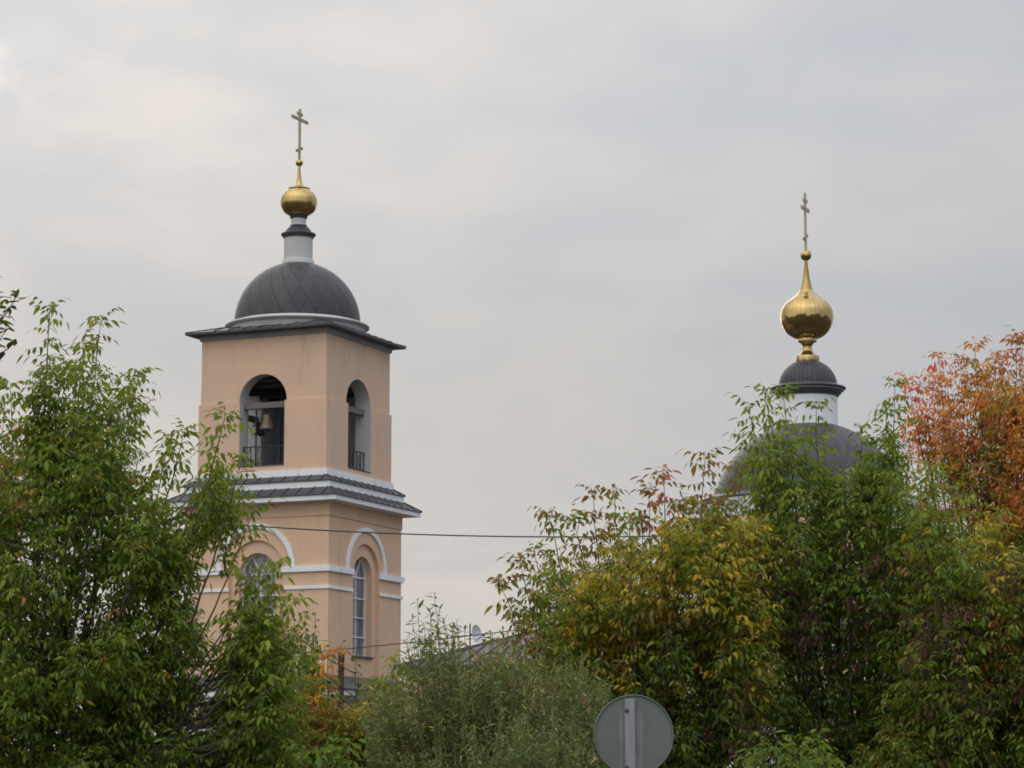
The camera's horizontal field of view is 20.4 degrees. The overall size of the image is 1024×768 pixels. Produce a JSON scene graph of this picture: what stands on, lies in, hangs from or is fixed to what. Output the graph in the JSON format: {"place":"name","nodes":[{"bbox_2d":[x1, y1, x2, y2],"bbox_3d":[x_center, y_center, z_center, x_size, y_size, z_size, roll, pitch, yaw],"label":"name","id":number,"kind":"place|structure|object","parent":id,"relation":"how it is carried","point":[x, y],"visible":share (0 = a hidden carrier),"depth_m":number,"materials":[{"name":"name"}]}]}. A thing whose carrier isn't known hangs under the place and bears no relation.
{"place":"outdoors","nodes":[
{"label":"outdoors","id":0,"kind":"place"},
{"bbox_2d":[56,109,422,760],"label":"bell tower","id":1,"kind":"structure","parent":0,"point":[298,351],"depth_m":124.50,"materials":[{"name":"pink paint"}]},
{"bbox_2d":[242,554,275,637],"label":"window","id":2,"kind":"structure","parent":1,"relation":"in","point":[246,570],"depth_m":123.18,"materials":[{"name":"grey glass"}]},
{"bbox_2d":[254,417,265,436],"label":"bell","id":3,"kind":"object","parent":1,"relation":"hanging from","point":[260,433],"visible":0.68,"depth_m":126.06,"materials":[{"name":"brown metal"}]},
{"bbox_2d":[259,408,274,431],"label":"bell","id":4,"kind":"object","parent":1,"relation":"hanging from","point":[267,425],"visible":1,"depth_m":124.22,"materials":[{"name":"brown metal"}]},
{"bbox_2d":[352,558,374,658],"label":"window","id":5,"kind":"structure","parent":1,"relation":"in","point":[359,579],"depth_m":124.85,"materials":[{"name":"grey glass"}]},
{"bbox_2d":[84,626,543,667],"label":"overhead cable","id":6,"kind":"object","parent":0,"point":[407,642],"visible":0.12,"depth_m":49.87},
{"bbox_2d":[102,632,539,756],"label":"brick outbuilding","id":7,"kind":"structure","parent":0,"point":[341,678],"depth_m":62.68,"materials":[{"name":"brick"}]},
{"bbox_2d":[469,624,484,667],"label":"satellite dish","id":8,"kind":"object","parent":7,"relation":"on","point":[476,629],"visible":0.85,"depth_m":63.87,"materials":[{"name":"white metal"}]},
{"bbox_2d":[0,0,1023,750],"label":"sky","id":9,"kind":"structure","parent":0,"point":[578,225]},
{"bbox_2d":[126,515,975,537],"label":"overhead cable","id":10,"kind":"object","parent":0,"point":[430,534],"visible":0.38,"depth_m":47.15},
{"bbox_2d":[344,193,955,764],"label":"church","id":11,"kind":"structure","parent":0,"point":[806,315],"depth_m":116.33,"materials":[{"name":"grey metal"}]},
{"bbox_2d":[727,715,828,767],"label":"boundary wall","id":12,"kind":"structure","parent":0,"point":[762,745],"depth_m":53.58,"materials":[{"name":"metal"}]},
{"label":"ground","id":13,"kind":"structure","parent":0,"visible":0},
{"bbox_2d":[0,276,23,358],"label":"poplar tree","id":14,"kind":"object","parent":13,"relation":"on","point":[15,294],"visible":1,"depth_m":20.82,"materials":[{"name":"green plant"}]},
{"bbox_2d":[0,398,32,636],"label":"box elder tree","id":15,"kind":"object","parent":13,"relation":"on","point":[5,447],"visible":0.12,"depth_m":32.71,"materials":[{"name":"green plant"}]},
{"bbox_2d":[0,296,332,767],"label":"box elder tree","id":16,"kind":"object","parent":13,"relation":"on","point":[133,682],"visible":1,"depth_m":28.38,"materials":[{"name":"green plant"}]},
{"bbox_2d":[275,611,372,722],"bbox_3d":[-2.204,4.777,33.672,1.453,4.190,1.702,0,-9,0],"label":"linden shrub","id":17,"kind":"object","parent":13,"relation":"on","point":[313,671],"visible":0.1,"depth_m":33.87,"materials":[{"name":"orange plant"}]},
{"bbox_2d":[295,737,381,767],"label":"box elder shrub","id":18,"kind":"object","parent":13,"relation":"on","point":[337,756],"visible":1,"depth_m":25.37,"materials":[{"name":"green plant"}]},
{"bbox_2d":[273,644,420,767],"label":"box elder shrub","id":19,"kind":"object","parent":13,"relation":"on","point":[326,725],"visible":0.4,"depth_m":30.42,"materials":[{"name":"green plant"}]},
{"bbox_2d":[377,694,591,767],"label":"willow shrub","id":20,"kind":"object","parent":13,"relation":"on","point":[524,758],"visible":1,"depth_m":24.72,"materials":[{"name":"green plant"}]},
{"bbox_2d":[356,592,613,767],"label":"willow thicket","id":21,"kind":"object","parent":13,"relation":"on","point":[442,721],"visible":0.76,"depth_m":26.37,"materials":[{"name":"green plant"}]},
{"bbox_2d":[447,632,533,750],"bbox_3d":[-0.200,4.276,28.521,1.155,3.628,1.368,-7,-11,37],"label":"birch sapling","id":22,"kind":"object","parent":13,"relation":"on","point":[488,657],"visible":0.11,"depth_m":28.97,"materials":[{"name":"green plant"}]},
{"bbox_2d":[594,695,673,767],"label":"road sign","id":23,"kind":"object","parent":13,"relation":"on","point":[633,731],"visible":1,"depth_m":21.24,"materials":[{"name":"grey metal"}]},
{"bbox_2d":[484,447,795,767],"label":"box elder tree","id":24,"kind":"object","parent":13,"relation":"on","point":[716,723],"visible":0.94,"depth_m":29.22,"materials":[{"name":"green plant"}]},
{"bbox_2d":[731,728,851,767],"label":"box elder shrub","id":25,"kind":"object","parent":13,"relation":"on","point":[815,752],"visible":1,"depth_m":25.25,"materials":[{"name":"green plant"}]},
{"bbox_2d":[719,376,964,767],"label":"box elder tree","id":26,"kind":"object","parent":13,"relation":"on","point":[806,707],"visible":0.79,"depth_m":30.44,"materials":[{"name":"green plant"}]},
{"bbox_2d":[846,454,1023,767],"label":"box elder tree","id":27,"kind":"object","parent":13,"relation":"on","point":[970,661],"visible":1,"depth_m":28.82,"materials":[{"name":"green plant"}]},
{"bbox_2d":[887,325,1023,740],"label":"ash tree","id":28,"kind":"object","parent":13,"relation":"on","point":[995,416],"visible":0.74,"depth_m":37.87,"materials":[{"name":"orange plant"}]}
]}

